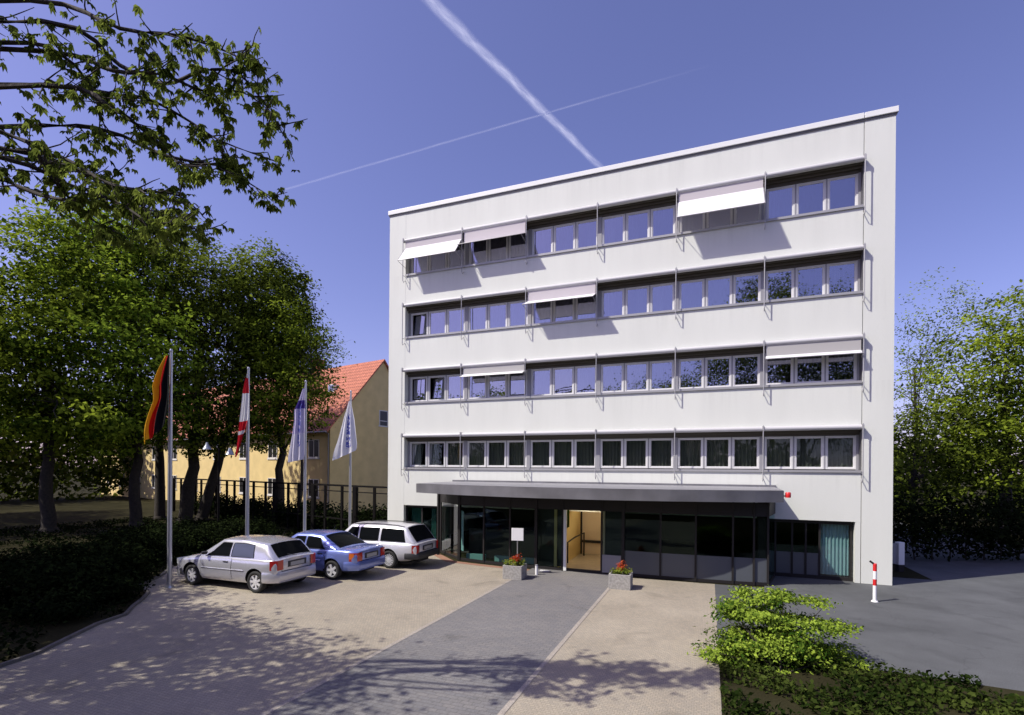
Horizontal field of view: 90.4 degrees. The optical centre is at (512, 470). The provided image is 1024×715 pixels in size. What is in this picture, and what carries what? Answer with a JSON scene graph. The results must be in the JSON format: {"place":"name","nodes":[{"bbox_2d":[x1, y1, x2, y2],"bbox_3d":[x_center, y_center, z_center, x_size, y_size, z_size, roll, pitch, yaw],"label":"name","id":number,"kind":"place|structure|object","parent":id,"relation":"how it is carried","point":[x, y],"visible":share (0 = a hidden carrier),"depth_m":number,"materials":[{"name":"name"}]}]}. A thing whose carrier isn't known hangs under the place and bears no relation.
{"place":"outdoors","nodes":[
{"label":"outdoors","id":0,"kind":"place"},
{"bbox_2d":[267,568,608,714],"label":"path","id":1,"kind":"structure","parent":0,"point":[488,653],"depth_m":9.43,"materials":[{"name":"stone"}]},
{"bbox_2d":[260,579,511,714],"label":"path edging","id":2,"kind":"object","parent":1,"relation":"on","point":[333,676],"visible":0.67,"depth_m":9.31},
{"bbox_2d":[497,588,608,714],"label":"path edging","id":3,"kind":"object","parent":1,"relation":"on","point":[510,702],"visible":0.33,"depth_m":9.24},
{"bbox_2d":[0,468,1023,662],"bbox_3d":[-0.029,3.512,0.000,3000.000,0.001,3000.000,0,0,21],"label":"ground","id":4,"kind":"structure","parent":0,"point":[17,512],"depth_m":31.04,"materials":[{"name":"plant"}]},
{"bbox_2d":[0,537,135,611],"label":"shrub","id":5,"kind":"object","parent":4,"relation":"on","point":[35,576],"visible":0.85,"depth_m":12.65,"materials":[{"name":"green plant"}]},
{"bbox_2d":[0,374,143,501],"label":"woodland","id":6,"kind":"object","parent":4,"relation":"on","point":[109,472],"visible":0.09,"depth_m":54.23,"materials":[{"name":"green plant"}]},
{"bbox_2d":[4,533,165,583],"bbox_3d":[-12.625,2.652,14.926,4.212,1.624,3.325,0,0,21],"label":"shrub","id":7,"kind":"object","parent":4,"relation":"on","point":[126,556],"visible":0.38,"depth_m":14.89,"materials":[{"name":"green plant"}]},
{"bbox_2d":[0,565,173,667],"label":"kerb","id":8,"kind":"structure","parent":4,"relation":"on","point":[72,635],"depth_m":10.65,"materials":[{"name":"concrete"}]},
{"bbox_2d":[0,194,182,533],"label":"tree","id":9,"kind":"object","parent":4,"relation":"on","point":[13,348],"visible":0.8,"depth_m":25.81,"materials":[{"name":"green plant"}]},
{"bbox_2d":[0,186,225,526],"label":"tree","id":10,"kind":"object","parent":4,"relation":"on","point":[134,417],"visible":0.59,"depth_m":27.39,"materials":[{"name":"green plant"}]},
{"bbox_2d":[70,520,198,565],"bbox_3d":[-13.725,2.676,18.417,4.505,1.555,3.666,0,0,21],"label":"shrub","id":11,"kind":"object","parent":4,"relation":"on","point":[153,543],"visible":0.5,"depth_m":18.24,"materials":[{"name":"green plant"}]},
{"bbox_2d":[57,206,225,519],"bbox_3d":[-25.093,-8.014,35.410,14.314,22.933,9.270,0,0,21],"label":"tree","id":12,"kind":"object","parent":4,"relation":"on","point":[159,505],"visible":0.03,"depth_m":33.88,"materials":[{"name":"green plant"}]},
{"bbox_2d":[0,0,307,262],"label":"maple tree","id":13,"kind":"object","parent":4,"relation":"on","point":[57,167],"visible":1,"depth_m":6.31,"materials":[{"name":"green plant"}]},
{"bbox_2d":[0,516,334,661],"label":"ground cover","id":14,"kind":"object","parent":4,"relation":"on","point":[11,532],"visible":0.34,"depth_m":22.76,"materials":[{"name":"green plant"}]},
{"bbox_2d":[126,515,235,555],"bbox_3d":[-13.977,2.649,21.532,4.416,1.607,3.919,0,0,21],"label":"shrub","id":15,"kind":"object","parent":4,"relation":"on","point":[206,534],"visible":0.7,"depth_m":20.98,"materials":[{"name":"green plant"}]},
{"bbox_2d":[50,228,326,520],"bbox_3d":[-20.124,-6.342,32.878,14.708,19.713,12.580,0,0,-37],"label":"tree","id":16,"kind":"object","parent":4,"relation":"on","point":[188,275],"visible":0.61,"depth_m":31.56,"materials":[{"name":"green plant"}]},
{"bbox_2d":[203,442,234,532],"bbox_3d":[-14.850,0.988,25.632,1.590,4.780,0.440,0,0,0],"label":"street lamp","id":17,"kind":"object","parent":4,"relation":"on","point":[208,447],"visible":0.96,"depth_m":25.59,"materials":[{"name":"black"}]},
{"bbox_2d":[202,515,285,537],"bbox_3d":[-13.633,2.796,25.443,4.163,1.318,3.537,0,0,-8],"label":"shrub","id":18,"kind":"object","parent":4,"relation":"on","point":[237,526],"visible":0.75,"depth_m":25.11,"materials":[{"name":"green plant"}]},
{"bbox_2d":[101,359,388,513],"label":"house","id":19,"kind":"structure","parent":4,"relation":"on","point":[367,383],"depth_m":42.73,"materials":[{"name":"tile"}]},
{"bbox_2d":[182,231,328,520],"bbox_3d":[-17.542,-6.149,35.132,9.888,19.491,8.732,0,0,21],"label":"tree","id":20,"kind":"object","parent":4,"relation":"on","point":[208,496],"visible":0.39,"depth_m":33.82,"materials":[{"name":"green plant"}]},
{"bbox_2d":[193,289,357,508],"bbox_3d":[-16.116,-4.090,33.649,10.825,15.274,9.212,0,0,21],"label":"tree","id":21,"kind":"object","parent":4,"relation":"on","point":[282,428],"visible":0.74,"depth_m":32.77,"materials":[{"name":"green plant"}]},
{"bbox_2d":[172,478,387,530],"bbox_3d":[-16.336,2.029,32.155,27.600,2.675,0.250,0,0,38],"label":"fence","id":22,"kind":"object","parent":4,"relation":"on","point":[313,489],"visible":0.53,"depth_m":29.54,"materials":[{"name":"black"}]},
{"bbox_2d":[193,487,387,530],"bbox_3d":[-14.608,2.364,31.784,24.929,2.215,3.391,0,0,39],"label":"hedge","id":23,"kind":"object","parent":4,"relation":"on","point":[364,515],"visible":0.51,"depth_m":29.88,"materials":[{"name":"green plant"}]},
{"bbox_2d":[270,322,355,510],"bbox_3d":[-12.938,-2.956,32.990,6.139,13.022,4.636,0,0,21],"label":"birch tree","id":24,"kind":"object","parent":4,"relation":"on","point":[311,359],"visible":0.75,"depth_m":32.88,"materials":[{"name":"green plant"}]},
{"bbox_2d":[0,555,721,714],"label":"parking area","id":25,"kind":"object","parent":4,"relation":"on","point":[183,646],"visible":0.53,"depth_m":9.89,"materials":[{"name":"concrete"}]},
{"bbox_2d":[164,349,173,587],"bbox_3d":[-9.976,-0.057,14.814,0.240,6.951,0.240,0,0,21],"label":"flagpole","id":26,"kind":"object","parent":25,"relation":"on","point":[169,506],"visible":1,"depth_m":14.78,"materials":[{"name":"silver metal"}]},
{"bbox_2d":[144,356,169,441],"bbox_3d":[-10.278,-2.024,14.680,0.771,2.560,0.216,0,0,-3],"label":"flag","id":27,"kind":"object","parent":26,"relation":"attached to","point":[156,418],"visible":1,"depth_m":14.65,"materials":[{"name":"fabric"}]},
{"bbox_2d":[177,532,315,592],"bbox_3d":[-8.143,2.607,15.481,4.234,1.652,2.000,0,0,21],"label":"parked car","id":28,"kind":"object","parent":25,"relation":"on","point":[257,563],"visible":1,"depth_m":14.63,"materials":[{"name":"silver metal"}]},
{"bbox_2d":[245,367,249,534],"bbox_3d":[-9.053,-0.050,17.373,0.240,6.951,0.240,0,0,21],"label":"flagpole","id":29,"kind":"object","parent":25,"relation":"on","point":[247,472],"visible":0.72,"depth_m":17.34,"materials":[{"name":"silver metal"}]},
{"bbox_2d":[235,378,248,456],"bbox_3d":[-9.181,-1.775,17.245,0.464,2.700,0.117,0,0,-2],"label":"flag","id":30,"kind":"object","parent":29,"relation":"attached to","point":[244,412],"visible":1,"depth_m":17.25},
{"bbox_2d":[303,380,306,530],"bbox_3d":[-8.110,-0.042,19.872,0.240,6.951,0.240,0,0,21],"label":"flagpole","id":31,"kind":"object","parent":25,"relation":"on","point":[304,488],"visible":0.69,"depth_m":19.83,"materials":[{"name":"silver metal"}]},
{"bbox_2d":[288,388,304,461],"bbox_3d":[-8.382,-1.734,19.727,0.626,2.870,0.167,0,0,10],"label":"flag","id":32,"kind":"object","parent":31,"relation":"attached to","point":[297,449],"visible":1,"depth_m":19.73,"materials":[{"name":"fabric"}]},
{"bbox_2d":[292,525,384,579],"bbox_3d":[-6.593,2.640,17.220,4.504,1.613,1.968,0,0,21],"label":"parked car","id":33,"kind":"object","parent":25,"relation":"on","point":[338,553],"visible":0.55,"depth_m":16.23,"materials":[{"name":"blue paint"}]},
{"bbox_2d":[348,390,351,526],"bbox_3d":[-7.134,-0.034,22.346,0.240,6.951,0.240,0,0,21],"label":"flagpole","id":34,"kind":"object","parent":25,"relation":"on","point":[350,479],"visible":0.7,"depth_m":22.30,"materials":[{"name":"silver metal"}]},
{"bbox_2d":[332,401,356,460],"bbox_3d":[-7.322,-1.710,22.206,1.040,2.600,0.181,0,0,1],"label":"flag","id":35,"kind":"object","parent":34,"relation":"attached to","point":[346,444],"visible":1,"depth_m":22.20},
{"bbox_2d":[345,520,438,567],"bbox_3d":[-5.171,2.601,19.115,4.714,1.713,2.005,0,0,21],"label":"parked car","id":36,"kind":"object","parent":25,"relation":"on","point":[406,543],"visible":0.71,"depth_m":18.07,"materials":[{"name":"white"}]},
{"bbox_2d":[503,562,526,579],"bbox_3d":[0.073,3.281,16.511,0.640,0.440,0.580,0,0,19],"label":"planter","id":37,"kind":"object","parent":25,"relation":"on","point":[512,572],"visible":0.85,"depth_m":16.25,"materials":[{"name":"concrete"}]},
{"bbox_2d":[608,571,632,590],"bbox_3d":[3.248,3.307,15.265,0.640,0.440,0.580,0,0,20],"label":"planter","id":38,"kind":"object","parent":25,"relation":"on","point":[621,582],"visible":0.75,"depth_m":15.00,"materials":[{"name":"concrete"}]},
{"bbox_2d":[388,105,898,585],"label":"office building","id":39,"kind":"structure","parent":4,"relation":"on","point":[677,365],"depth_m":18.34,"materials":[{"name":"grey"}]},
{"bbox_2d":[410,442,426,466],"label":"window","id":40,"kind":"structure","parent":39,"relation":"in","point":[415,447],"depth_m":22.52,"materials":[{"name":"white"}]},
{"bbox_2d":[406,505,436,537],"bbox_3d":[-3.813,2.321,22.210,1.810,1.575,0.290,0,0,21],"label":"window","id":41,"kind":"structure","parent":39,"relation":"in","point":[417,513],"depth_m":22.23,"materials":[{"name":"glass"}]},
{"bbox_2d":[428,441,444,466],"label":"window","id":42,"kind":"structure","parent":39,"relation":"in","point":[433,447],"depth_m":22.21,"materials":[{"name":"white"}]},
{"bbox_2d":[428,375,445,400],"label":"window","id":43,"kind":"structure","parent":39,"relation":"in","point":[441,381],"depth_m":22.11,"materials":[{"name":"white"}]},
{"bbox_2d":[429,310,445,333],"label":"window","id":44,"kind":"structure","parent":39,"relation":"in","point":[437,321],"depth_m":22.16,"materials":[{"name":"white"}]},
{"bbox_2d":[446,441,463,466],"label":"window","id":45,"kind":"structure","parent":39,"relation":"in","point":[454,446],"depth_m":21.84,"materials":[{"name":"white"}]},
{"bbox_2d":[446,374,463,399],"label":"window","id":46,"kind":"structure","parent":39,"relation":"in","point":[453,381],"depth_m":21.85,"materials":[{"name":"white"}]},
{"bbox_2d":[448,241,464,267],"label":"window","id":47,"kind":"structure","parent":39,"relation":"in","point":[454,260],"depth_m":21.84,"materials":[{"name":"white"}]},
{"bbox_2d":[467,441,485,466],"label":"window","id":48,"kind":"structure","parent":39,"relation":"in","point":[476,450],"depth_m":21.47,"materials":[{"name":"white"}]},
{"bbox_2d":[468,305,486,329],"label":"window","id":49,"kind":"structure","parent":39,"relation":"in","point":[477,318],"depth_m":21.48,"materials":[{"name":"white"}]},
{"bbox_2d":[469,240,487,263],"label":"window","id":50,"kind":"structure","parent":39,"relation":"in","point":[478,254],"depth_m":21.50,"materials":[{"name":"white"}]},
{"bbox_2d":[487,440,505,466],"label":"window","id":51,"kind":"structure","parent":39,"relation":"in","point":[496,450],"depth_m":21.14,"materials":[{"name":"white"}]},
{"bbox_2d":[487,374,506,397],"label":"window","id":52,"kind":"structure","parent":39,"relation":"in","point":[496,384],"depth_m":21.16,"materials":[{"name":"white"}]},
{"bbox_2d":[488,302,506,327],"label":"window","id":53,"kind":"structure","parent":39,"relation":"in","point":[493,312],"depth_m":21.20,"materials":[{"name":"white"}]},
{"bbox_2d":[507,440,526,466],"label":"window","id":54,"kind":"structure","parent":39,"relation":"in","point":[515,448],"depth_m":20.82,"materials":[{"name":"white"}]},
{"bbox_2d":[508,370,526,396],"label":"window","id":55,"kind":"structure","parent":39,"relation":"in","point":[517,383],"depth_m":20.82,"materials":[{"name":"white"}]},
{"bbox_2d":[508,300,527,325],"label":"window","id":56,"kind":"structure","parent":39,"relation":"in","point":[517,316],"depth_m":20.83,"materials":[{"name":"white"}]},
{"bbox_2d":[509,230,527,257],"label":"window","id":57,"kind":"structure","parent":39,"relation":"in","point":[517,245],"depth_m":20.82,"materials":[{"name":"white"}]},
{"bbox_2d":[530,440,550,467],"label":"window","id":58,"kind":"structure","parent":39,"relation":"in","point":[540,452],"depth_m":20.45,"materials":[{"name":"black"}]},
{"bbox_2d":[531,368,551,395],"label":"window","id":59,"kind":"structure","parent":39,"relation":"in","point":[541,379],"depth_m":20.46,"materials":[{"name":"blue"}]},
{"bbox_2d":[532,301,551,323],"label":"window","id":60,"kind":"structure","parent":39,"relation":"in","point":[541,312],"depth_m":20.46,"materials":[{"name":"white"}]},
{"bbox_2d":[532,226,552,254],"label":"window","id":61,"kind":"structure","parent":39,"relation":"in","point":[542,242],"depth_m":20.46,"materials":[{"name":"blue"}]},
{"bbox_2d":[552,439,572,467],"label":"window","id":62,"kind":"structure","parent":39,"relation":"in","point":[562,450],"depth_m":20.12,"materials":[{"name":"black"}]},
{"bbox_2d":[553,366,573,394],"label":"window","id":63,"kind":"structure","parent":39,"relation":"in","point":[563,377],"depth_m":20.12,"materials":[{"name":"blue"}]},
{"bbox_2d":[553,299,574,321],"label":"window","id":64,"kind":"structure","parent":39,"relation":"in","point":[569,303],"depth_m":20.12,"materials":[{"name":"white"}]},
{"bbox_2d":[554,222,574,250],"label":"window","id":65,"kind":"structure","parent":39,"relation":"in","point":[564,238],"depth_m":20.13,"materials":[{"name":"blue"}]},
{"bbox_2d":[574,439,594,467],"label":"window","id":66,"kind":"structure","parent":39,"relation":"in","point":[584,449],"depth_m":19.80,"materials":[{"name":"black"}]},
{"bbox_2d":[575,293,595,318],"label":"window","id":67,"kind":"structure","parent":39,"relation":"in","point":[586,306],"depth_m":19.81,"materials":[{"name":"white"}]},
{"bbox_2d":[575,365,596,393],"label":"window","id":68,"kind":"structure","parent":39,"relation":"in","point":[581,372],"depth_m":19.84,"materials":[{"name":"blue"}]},
{"bbox_2d":[576,218,596,247],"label":"window","id":69,"kind":"structure","parent":39,"relation":"in","point":[591,227],"depth_m":19.75,"materials":[{"name":"blue"}]},
{"bbox_2d":[600,439,622,467],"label":"window","id":70,"kind":"structure","parent":39,"relation":"in","point":[611,450],"depth_m":19.43,"materials":[{"name":"black"}]},
{"bbox_2d":[601,363,623,392],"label":"window","id":71,"kind":"structure","parent":39,"relation":"in","point":[612,375],"depth_m":19.43,"materials":[{"name":"blue"}]},
{"bbox_2d":[601,288,623,316],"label":"window","id":72,"kind":"structure","parent":39,"relation":"in","point":[607,305],"depth_m":19.46,"materials":[{"name":"blue"}]},
{"bbox_2d":[602,214,624,243],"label":"window","id":73,"kind":"structure","parent":39,"relation":"in","point":[608,227],"depth_m":19.48,"materials":[{"name":"white"}]},
{"bbox_2d":[624,438,647,467],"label":"window","id":74,"kind":"structure","parent":39,"relation":"in","point":[635,450],"depth_m":19.09,"materials":[{"name":"white"}]},
{"bbox_2d":[625,361,648,391],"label":"window","id":75,"kind":"structure","parent":39,"relation":"in","point":[636,373],"depth_m":19.10,"materials":[{"name":"white"}]},
{"bbox_2d":[625,285,648,313],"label":"window","id":76,"kind":"structure","parent":39,"relation":"in","point":[642,294],"depth_m":19.05,"materials":[{"name":"white"}]},
{"bbox_2d":[626,209,649,239],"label":"window","id":77,"kind":"structure","parent":39,"relation":"in","point":[632,223],"depth_m":19.13,"materials":[{"name":"white"}]},
{"bbox_2d":[649,438,672,467],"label":"window","id":78,"kind":"structure","parent":39,"relation":"in","point":[660,449],"depth_m":18.78,"materials":[{"name":"white"}]},
{"bbox_2d":[649,360,673,389],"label":"window","id":79,"kind":"structure","parent":39,"relation":"in","point":[661,372],"depth_m":18.77,"materials":[{"name":"white"}]},
{"bbox_2d":[650,282,674,311],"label":"window","id":80,"kind":"structure","parent":39,"relation":"in","point":[656,294],"depth_m":18.80,"materials":[{"name":"white"}]},
{"bbox_2d":[651,205,674,236],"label":"window","id":81,"kind":"structure","parent":39,"relation":"in","point":[662,222],"depth_m":18.77,"materials":[{"name":"white"}]},
{"bbox_2d":[678,438,702,467],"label":"window","id":82,"kind":"structure","parent":39,"relation":"in","point":[690,450],"depth_m":18.41,"materials":[{"name":"white"}]},
{"bbox_2d":[678,358,703,388],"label":"window","id":83,"kind":"structure","parent":39,"relation":"in","point":[690,371],"depth_m":18.40,"materials":[{"name":"white"}]},
{"bbox_2d":[679,279,704,308],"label":"window","id":84,"kind":"structure","parent":39,"relation":"in","point":[691,295],"depth_m":18.41,"materials":[{"name":"white"}]},
{"bbox_2d":[704,437,730,468],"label":"window","id":85,"kind":"structure","parent":39,"relation":"in","point":[717,450],"depth_m":18.07,"materials":[{"name":"white"}]},
{"bbox_2d":[705,356,731,387],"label":"window","id":86,"kind":"structure","parent":39,"relation":"in","point":[717,369],"depth_m":18.08,"materials":[{"name":"white"}]},
{"bbox_2d":[706,275,731,305],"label":"window","id":87,"kind":"structure","parent":39,"relation":"in","point":[718,292],"depth_m":18.09,"materials":[{"name":"white"}]},
{"bbox_2d":[732,437,758,468],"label":"window","id":88,"kind":"structure","parent":39,"relation":"in","point":[745,450],"depth_m":17.75,"materials":[{"name":"white"}]},
{"bbox_2d":[733,354,759,385],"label":"window","id":89,"kind":"structure","parent":39,"relation":"in","point":[746,368],"depth_m":17.74,"materials":[{"name":"white"}]},
{"bbox_2d":[733,272,760,302],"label":"window","id":90,"kind":"structure","parent":39,"relation":"in","point":[745,289],"depth_m":17.75,"materials":[{"name":"white"}]},
{"bbox_2d":[764,436,792,468],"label":"window","id":91,"kind":"structure","parent":39,"relation":"in","point":[778,451],"depth_m":17.38,"materials":[{"name":"white"}]},
{"bbox_2d":[765,354,793,384],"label":"window","id":92,"kind":"structure","parent":39,"relation":"in","point":[777,371],"depth_m":17.39,"materials":[{"name":"white"}]},
{"bbox_2d":[765,268,793,299],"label":"window","id":93,"kind":"structure","parent":39,"relation":"in","point":[780,285],"depth_m":17.38,"materials":[{"name":"white"}]},
{"bbox_2d":[766,184,794,218],"bbox_3d":[9.132,-9.045,17.361,0.862,1.150,0.216,0,0,21],"label":"window","id":94,"kind":"structure","parent":39,"relation":"in","point":[781,203],"depth_m":17.39,"materials":[{"name":"white"}]},
{"bbox_2d":[794,436,823,468],"bbox_3d":[9.906,-0.584,17.033,0.862,1.100,0.211,0,0,21],"label":"window","id":95,"kind":"structure","parent":39,"relation":"in","point":[808,450],"depth_m":17.06,"materials":[{"name":"white"}]},
{"bbox_2d":[795,356,824,382],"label":"window","id":96,"kind":"structure","parent":39,"relation":"in","point":[807,369],"depth_m":17.06,"materials":[{"name":"white"}]},
{"bbox_2d":[795,264,824,296],"bbox_3d":[9.954,-6.269,17.036,0.862,1.070,0.216,0,0,21],"label":"window","id":97,"kind":"structure","parent":39,"relation":"in","point":[810,282],"depth_m":17.05,"materials":[{"name":"white"}]},
{"bbox_2d":[796,179,825,213],"bbox_3d":[9.977,-9.039,17.036,0.862,1.150,0.216,0,0,21],"label":"window","id":98,"kind":"structure","parent":39,"relation":"in","point":[812,198],"depth_m":17.05,"materials":[{"name":"white"}]},
{"bbox_2d":[774,519,852,581],"bbox_3d":[9.926,2.614,16.877,2.310,1.935,0.177,0,0,21],"label":"window","id":99,"kind":"structure","parent":39,"relation":"in","point":[834,541],"depth_m":16.77,"materials":[{"name":"glass"}]},
{"bbox_2d":[825,435,855,468],"bbox_3d":[10.752,-0.577,16.709,0.862,1.100,0.216,0,0,21],"label":"window","id":100,"kind":"structure","parent":39,"relation":"in","point":[840,451],"depth_m":16.73,"materials":[{"name":"white"}]},
{"bbox_2d":[826,354,856,381],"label":"window","id":101,"kind":"structure","parent":39,"relation":"in","point":[838,367],"depth_m":16.74,"materials":[{"name":"white"}]},
{"bbox_2d":[827,260,857,293],"bbox_3d":[10.798,-6.262,16.709,0.862,1.070,0.215,0,0,21],"label":"window","id":102,"kind":"structure","parent":39,"relation":"in","point":[843,278],"depth_m":16.73,"materials":[{"name":"white"}]},
{"bbox_2d":[892,542,904,571],"bbox_3d":[13.651,3.087,18.138,0.520,1.050,0.200,0,0,1],"label":"utility box","id":103,"kind":"object","parent":4,"relation":"on","point":[898,554],"visible":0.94,"depth_m":18.06,"materials":[{"name":"white paint"}]},
{"bbox_2d":[893,266,1002,516],"bbox_3d":[29.945,-5.503,36.421,8.843,18.815,7.922,0,0,21],"label":"birch tree","id":104,"kind":"object","parent":4,"relation":"on","point":[913,393],"visible":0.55,"depth_m":36.34,"materials":[{"name":"green plant"}]},
{"bbox_2d":[893,279,1023,534],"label":"tree","id":105,"kind":"object","parent":4,"relation":"on","point":[1000,385],"visible":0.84,"depth_m":29.78,"materials":[{"name":"green plant"}]},
{"bbox_2d":[893,379,1023,536],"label":"tree","id":106,"kind":"object","parent":4,"relation":"on","point":[909,464],"visible":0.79,"depth_m":28.62,"materials":[{"name":"green plant"}]},
{"bbox_2d":[893,425,1023,514],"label":"woodland","id":107,"kind":"object","parent":4,"relation":"on","point":[972,490],"visible":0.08,"depth_m":43.01,"materials":[{"name":"green plant"}]},
{"bbox_2d":[0,0,1023,474],"label":"sky","id":108,"kind":"structure","parent":0,"point":[405,103],"materials":[{"name":"blue"}]},
{"bbox_2d":[715,523,1023,711],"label":"driveway","id":109,"kind":"structure","parent":0,"point":[955,615],"depth_m":12.63,"materials":[{"name":"asphalt"}]},
{"bbox_2d":[719,649,1023,714],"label":"flower bed","id":110,"kind":"object","parent":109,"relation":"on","point":[786,703],"depth_m":8.03,"materials":[{"name":"plant"}]},
{"bbox_2d":[687,584,873,674],"bbox_3d":[4.992,3.042,9.653,3.140,1.503,2.341,0,0,21],"label":"shrub","id":111,"kind":"object","parent":110,"relation":"on","point":[780,638],"visible":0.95,"depth_m":9.33,"materials":[{"name":"green plant"}]},
{"bbox_2d":[718,642,1023,714],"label":"ground cover","id":112,"kind":"object","parent":110,"relation":"on","point":[927,687],"visible":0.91,"depth_m":7.85,"materials":[{"name":"green plant"}]},
{"bbox_2d":[893,482,1023,561],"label":"hedge","id":113,"kind":"object","parent":109,"relation":"on","point":[1002,536],"visible":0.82,"depth_m":20.37,"materials":[{"name":"green plant"}]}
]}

